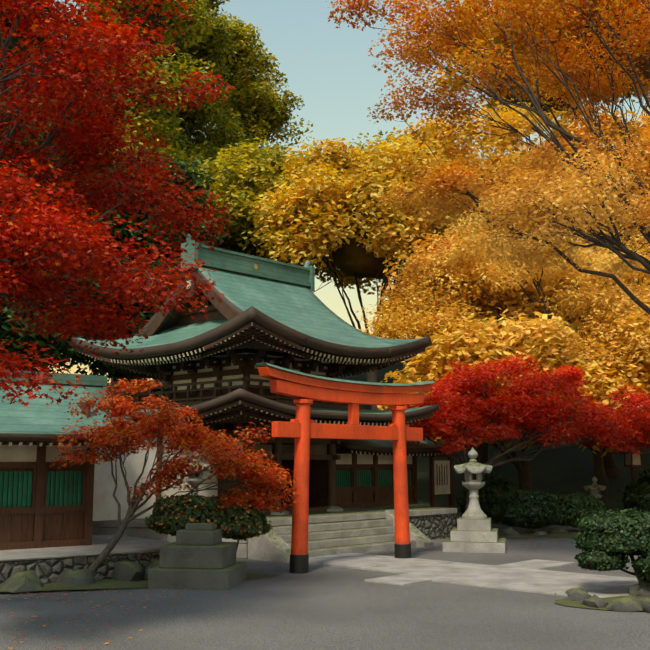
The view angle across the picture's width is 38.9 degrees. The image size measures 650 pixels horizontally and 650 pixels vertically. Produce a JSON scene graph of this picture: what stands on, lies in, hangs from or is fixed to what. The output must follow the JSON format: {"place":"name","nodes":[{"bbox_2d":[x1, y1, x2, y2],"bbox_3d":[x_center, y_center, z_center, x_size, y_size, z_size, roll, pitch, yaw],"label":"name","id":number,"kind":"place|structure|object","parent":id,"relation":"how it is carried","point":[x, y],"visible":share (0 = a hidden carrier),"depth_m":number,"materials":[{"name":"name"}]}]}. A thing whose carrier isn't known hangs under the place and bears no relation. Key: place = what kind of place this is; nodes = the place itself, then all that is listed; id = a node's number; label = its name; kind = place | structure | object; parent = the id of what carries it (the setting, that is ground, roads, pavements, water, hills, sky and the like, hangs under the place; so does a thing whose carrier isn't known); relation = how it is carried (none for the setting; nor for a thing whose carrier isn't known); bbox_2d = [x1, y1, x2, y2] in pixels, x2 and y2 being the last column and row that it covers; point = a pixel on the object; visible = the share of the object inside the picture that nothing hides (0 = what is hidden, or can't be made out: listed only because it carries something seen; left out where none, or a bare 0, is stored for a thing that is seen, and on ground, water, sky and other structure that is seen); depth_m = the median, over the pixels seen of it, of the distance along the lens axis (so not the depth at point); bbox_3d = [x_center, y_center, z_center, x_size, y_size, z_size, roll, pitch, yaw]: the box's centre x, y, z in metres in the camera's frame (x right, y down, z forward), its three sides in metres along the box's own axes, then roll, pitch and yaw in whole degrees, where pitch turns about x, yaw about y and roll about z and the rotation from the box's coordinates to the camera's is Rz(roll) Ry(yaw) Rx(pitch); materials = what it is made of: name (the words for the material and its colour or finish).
{"place":"outdoors","nodes":[
{"label":"outdoors","id":0,"kind":"place"},
{"bbox_2d":[0,0,237,406],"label":"maple","id":1,"kind":"object","parent":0,"point":[89,323],"depth_m":10.74,"materials":[{"name":"red plant"}]},
{"bbox_2d":[181,234,314,290],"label":"roof ridge","id":2,"kind":"structure","parent":0,"point":[236,262],"depth_m":23.24,"materials":[{"name":"teal metal"}]},
{"bbox_2d":[0,524,649,649],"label":"gravel ground","id":3,"kind":"structure","parent":0,"point":[318,607],"depth_m":11.56,"materials":[{"name":"grey gravel"}]},
{"bbox_2d":[0,535,169,583],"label":"platform","id":4,"kind":"structure","parent":3,"relation":"on","point":[49,565],"depth_m":15.00,"materials":[{"name":"stone"}]},
{"bbox_2d":[0,370,141,549],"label":"building","id":5,"kind":"structure","parent":4,"relation":"on","point":[43,504],"depth_m":15.95,"materials":[{"name":"brown wood"}]},
{"bbox_2d":[0,381,145,441],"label":"roof","id":6,"kind":"structure","parent":5,"relation":"on","point":[37,419],"depth_m":16.30,"materials":[{"name":"teal metal"}]},
{"bbox_2d":[0,573,281,592],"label":"moss","id":7,"kind":"object","parent":3,"relation":"on","point":[107,584],"visible":0.32,"depth_m":14.17,"materials":[{"name":"green plant"}]},
{"bbox_2d":[0,559,158,593],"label":"rocks","id":8,"kind":"object","parent":7,"relation":"on","point":[26,582],"visible":0.5,"depth_m":14.25,"materials":[{"name":"grey stone"}]},
{"bbox_2d":[50,378,298,573],"bbox_3d":[-2.512,2.662,15.776,4.302,3.495,2.947,0,-8,-1],"label":"maple tree","id":9,"kind":"object","parent":7,"relation":"on","point":[193,437],"depth_m":15.40,"materials":[{"name":"red plant"}]},
{"bbox_2d":[145,493,272,548],"bbox_3d":[-1.909,3.477,15.171,2.121,1.417,1.198,0,-8,-1],"label":"bush","id":10,"kind":"object","parent":7,"relation":"on","point":[164,524],"depth_m":14.94,"materials":[{"name":"green plant"}]},
{"bbox_2d":[92,518,246,558],"bbox_3d":[-4.775,5.059,23.192,7.500,0.839,9.090,-1,-9,6],"label":"stone base","id":11,"kind":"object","parent":3,"relation":"on","point":[137,528],"depth_m":18.61,"materials":[{"name":"stone"}]},
{"bbox_2d":[148,522,245,589],"bbox_3d":[-1.995,3.645,14.574,1.270,0.996,1.168,-1,-9,8],"label":"pedestal","id":12,"kind":"object","parent":3,"relation":"on","point":[199,556],"visible":0.92,"depth_m":14.12,"materials":[{"name":"stone"}]},
{"bbox_2d":[184,452,210,494],"bbox_3d":[-2.766,3.390,19.568,0.702,1.492,0.679,2,-9,-12],"label":"lantern","id":13,"kind":"object","parent":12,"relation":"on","point":[197,479],"visible":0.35,"depth_m":19.48,"materials":[{"name":"stone"}]},
{"bbox_2d":[0,530,559,648],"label":"fallen leaves","id":14,"kind":"object","parent":3,"relation":"on","point":[107,605],"visible":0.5,"depth_m":12.29,"materials":[{"name":"red plant"}]},
{"bbox_2d":[255,363,434,573],"bbox_3d":[0.544,2.751,17.394,0.359,3.703,4.863,-8,-11,42],"label":"torii","id":15,"kind":"object","parent":3,"relation":"on","point":[302,428],"visible":0.94,"depth_m":17.07,"materials":[{"name":"orange paint"}]},
{"bbox_2d":[246,505,456,562],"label":"gate platform","id":16,"kind":"structure","parent":3,"relation":"on","point":[360,529],"depth_m":20.15,"materials":[{"name":"stone"}]},
{"bbox_2d":[93,429,235,520],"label":"plaster wall","id":17,"kind":"structure","parent":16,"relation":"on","point":[105,506],"depth_m":19.17,"materials":[{"name":"white paint"}]},
{"bbox_2d":[76,269,433,514],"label":"temple building","id":18,"kind":"structure","parent":16,"relation":"on","point":[224,365],"depth_m":21.71,"materials":[{"name":"brown wood"}]},
{"bbox_2d":[70,266,431,358],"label":"temple roof","id":19,"kind":"structure","parent":18,"relation":"attached to","point":[303,316],"depth_m":22.11,"materials":[{"name":"teal metal"}]},
{"bbox_2d":[130,388,438,420],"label":"gate roof","id":20,"kind":"structure","parent":18,"relation":"attached to","point":[257,400],"depth_m":19.83,"materials":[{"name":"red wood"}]},
{"bbox_2d":[287,446,445,507],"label":"facade","id":21,"kind":"structure","parent":16,"relation":"on","point":[364,478],"depth_m":24.57,"materials":[{"name":"brown wood"}]},
{"bbox_2d":[264,433,451,452],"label":"wing roof","id":22,"kind":"structure","parent":21,"relation":"on","point":[425,446],"depth_m":24.47,"materials":[{"name":"black wood"}]},
{"bbox_2d":[423,454,457,507],"bbox_3d":[3.323,4.763,26.236,0.440,2.120,1.140,-8,-11,42],"label":"notice board","id":23,"kind":"object","parent":3,"relation":"on","point":[441,477],"visible":0.9,"depth_m":26.24,"materials":[{"name":"brown wood"}]},
{"bbox_2d":[442,448,505,552],"bbox_3d":[3.299,3.861,20.389,1.317,2.283,1.317,-2,-9,12],"label":"lantern","id":24,"kind":"object","parent":3,"relation":"on","point":[473,532],"visible":0.98,"depth_m":19.98,"materials":[{"name":"stone"}]},
{"bbox_2d":[456,472,515,523],"bbox_3d":[4.788,4.991,26.575,2.207,1.499,1.929,0,-8,-1],"label":"shrub","id":25,"kind":"object","parent":3,"relation":"on","point":[488,480],"depth_m":26.07,"materials":[{"name":"green plant"}]},
{"bbox_2d":[357,201,649,502],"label":"yellow maple","id":26,"kind":"object","parent":3,"relation":"on","point":[422,318],"depth_m":30.53,"materials":[{"name":"yellow plant"}]},
{"bbox_2d":[377,307,649,490],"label":"tree","id":27,"kind":"object","parent":3,"relation":"on","point":[467,345],"depth_m":28.32,"materials":[{"name":"yellow plant"}]},
{"bbox_2d":[383,353,649,510],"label":"maple","id":28,"kind":"object","parent":3,"relation":"on","point":[453,412],"depth_m":25.02,"materials":[{"name":"red plant"}]},
{"bbox_2d":[485,488,572,530],"bbox_3d":[5.462,4.959,24.733,2.363,1.115,1.958,0,-8,-1],"label":"shrub","id":29,"kind":"object","parent":3,"relation":"on","point":[540,520],"depth_m":24.22,"materials":[{"name":"green plant"}]},
{"bbox_2d":[501,527,567,536],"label":"rocks","id":30,"kind":"object","parent":3,"relation":"on","point":[509,532],"visible":0.23,"depth_m":23.62,"materials":[{"name":"grey stone"}]},
{"bbox_2d":[498,531,579,538],"bbox_3d":[6.801,5.544,24.505,7.606,0.050,2.386,1,-9,-8],"label":"low stone border","id":31,"kind":"object","parent":3,"relation":"on","point":[569,534],"visible":0.23,"depth_m":23.76,"materials":[{"name":"grey stone"}]},
{"bbox_2d":[556,492,608,527],"bbox_3d":[6.925,5.066,25.294,2.044,0.994,1.878,0,-8,-1],"label":"shrub","id":32,"kind":"object","parent":3,"relation":"on","point":[585,499],"depth_m":24.81,"materials":[{"name":"green plant"}]},
{"bbox_2d":[584,476,605,505],"bbox_3d":[8.182,5.343,27.830,0.697,1.543,0.697,4,-9,-23],"label":"lantern","id":33,"kind":"object","parent":3,"relation":"on","point":[594,488],"visible":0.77,"depth_m":27.75,"materials":[{"name":"stone"}]},
{"bbox_2d":[555,595,649,609],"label":"moss","id":34,"kind":"object","parent":3,"relation":"on","point":[575,603],"visible":0.24,"depth_m":12.54,"materials":[{"name":"green plant"}]},
{"bbox_2d":[571,507,649,584],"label":"shrub","id":35,"kind":"object","parent":34,"relation":"on","point":[606,545],"depth_m":13.09,"materials":[{"name":"green plant"}]},
{"bbox_2d":[564,581,649,612],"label":"rocks","id":36,"kind":"object","parent":3,"relation":"on","point":[629,603],"visible":0.71,"depth_m":12.12,"materials":[{"name":"grey stone"}]},
{"bbox_2d":[578,286,649,412],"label":"tree","id":37,"kind":"object","parent":3,"relation":"on","point":[639,336],"depth_m":28.87,"materials":[{"name":"yellow plant"}]},
{"bbox_2d":[36,0,649,382],"label":"sky","id":38,"kind":"structure","parent":0,"point":[337,82],"materials":[{"name":"blue"}]},
{"bbox_2d":[106,358,649,523],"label":"wall","id":39,"kind":"structure","parent":0,"point":[568,470],"depth_m":33.50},
{"bbox_2d":[0,0,98,187],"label":"tall tree","id":40,"kind":"object","parent":39,"relation":"on","point":[38,39],"depth_m":41.07,"materials":[{"name":"plant"}]},
{"bbox_2d":[0,91,113,373],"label":"tall tree","id":41,"kind":"object","parent":39,"relation":"on","point":[57,347],"depth_m":28.50,"materials":[{"name":"red plant"}]},
{"bbox_2d":[52,0,217,400],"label":"tall tree","id":42,"kind":"object","parent":39,"relation":"on","point":[166,126],"depth_m":45.05,"materials":[{"name":"green plant"}]},
{"bbox_2d":[52,145,237,405],"bbox_3d":[-6.591,-0.370,34.305,8.572,12.421,7.301,0,-8,-1],"label":"tall tree","id":43,"kind":"object","parent":39,"relation":"on","point":[103,369],"depth_m":33.32,"materials":[{"name":"red plant"}]},
{"bbox_2d":[144,0,254,380],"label":"tall tree","id":44,"kind":"object","parent":39,"relation":"on","point":[215,46],"depth_m":53.66,"materials":[{"name":"green plant"}]},
{"bbox_2d":[192,11,312,249],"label":"tall tree","id":45,"kind":"object","parent":39,"relation":"on","point":[255,87],"depth_m":59.57,"materials":[{"name":"green plant"}]},
{"bbox_2d":[193,137,368,292],"bbox_3d":[-2.522,-1.657,40.503,9.495,12.734,8.789,0,-8,-1],"label":"tree","id":46,"kind":"object","parent":39,"relation":"on","point":[257,171],"depth_m":38.76,"materials":[{"name":"yellow plant"}]},
{"bbox_2d":[247,133,486,409],"bbox_3d":[1.831,-1.143,36.458,9.854,12.758,8.795,0,-8,-1],"label":"tree","id":47,"kind":"object","parent":39,"relation":"on","point":[306,212],"depth_m":34.78,"materials":[{"name":"yellow plant"}]},
{"bbox_2d":[338,130,476,365],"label":"tree","id":48,"kind":"object","parent":39,"relation":"on","point":[380,133],"depth_m":44.53,"materials":[{"name":"yellow plant"}]},
{"bbox_2d":[371,229,573,474],"bbox_3d":[6.175,0.914,34.521,9.009,9.249,7.567,0,-8,-1],"label":"tree","id":49,"kind":"object","parent":39,"relation":"on","point":[483,307],"depth_m":32.38,"materials":[{"name":"plant"}]},
{"bbox_2d":[486,248,649,477],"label":"tree","id":50,"kind":"object","parent":39,"relation":"on","point":[532,309],"depth_m":31.81,"materials":[{"name":"orange plant"}]},
{"bbox_2d":[615,444,649,481],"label":"wood lantern","id":51,"kind":"object","parent":39,"relation":"on","point":[632,461],"visible":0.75,"depth_m":29.20,"materials":[{"name":"wood"}]},
{"bbox_2d":[309,553,638,597],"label":"stone path","id":52,"kind":"structure","parent":0,"point":[532,576],"depth_m":15.40,"materials":[{"name":"stone"}]},
{"bbox_2d":[326,0,649,314],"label":"maple","id":53,"kind":"object","parent":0,"point":[500,205],"depth_m":18.19,"materials":[{"name":"orange plant"}]},
{"bbox_2d":[378,98,615,252],"bbox_3d":[7.375,-2.564,38.848,11.020,14.396,8.583,0,-8,-1],"label":"tree","id":54,"kind":"object","parent":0,"point":[518,122],"depth_m":37.66,"materials":[{"name":"plant"}]},
{"bbox_2d":[426,0,649,150],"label":"tree","id":55,"kind":"object","parent":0,"point":[500,41],"depth_m":47.60,"materials":[{"name":"orange plant"}]},
{"bbox_2d":[476,0,649,282],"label":"tree","id":56,"kind":"object","parent":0,"point":[565,27],"depth_m":43.49,"materials":[{"name":"orange plant"}]},
{"bbox_2d":[548,104,649,290],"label":"tree","id":57,"kind":"object","parent":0,"point":[576,130],"depth_m":36.34,"materials":[{"name":"orange plant"}]},
{"bbox_2d":[617,467,649,505],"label":"shrub","id":58,"kind":"object","parent":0,"point":[644,476],"depth_m":27.59,"materials":[{"name":"green plant"}]},
{"bbox_2d":[620,108,649,132],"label":"tree","id":59,"kind":"object","parent":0,"point":[633,115],"depth_m":41.22,"materials":[{"name":"yellow plant"}]},
{"bbox_2d":[622,482,649,513],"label":"shrub","id":60,"kind":"object","parent":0,"point":[627,499],"depth_m":25.69,"materials":[{"name":"green plant"}]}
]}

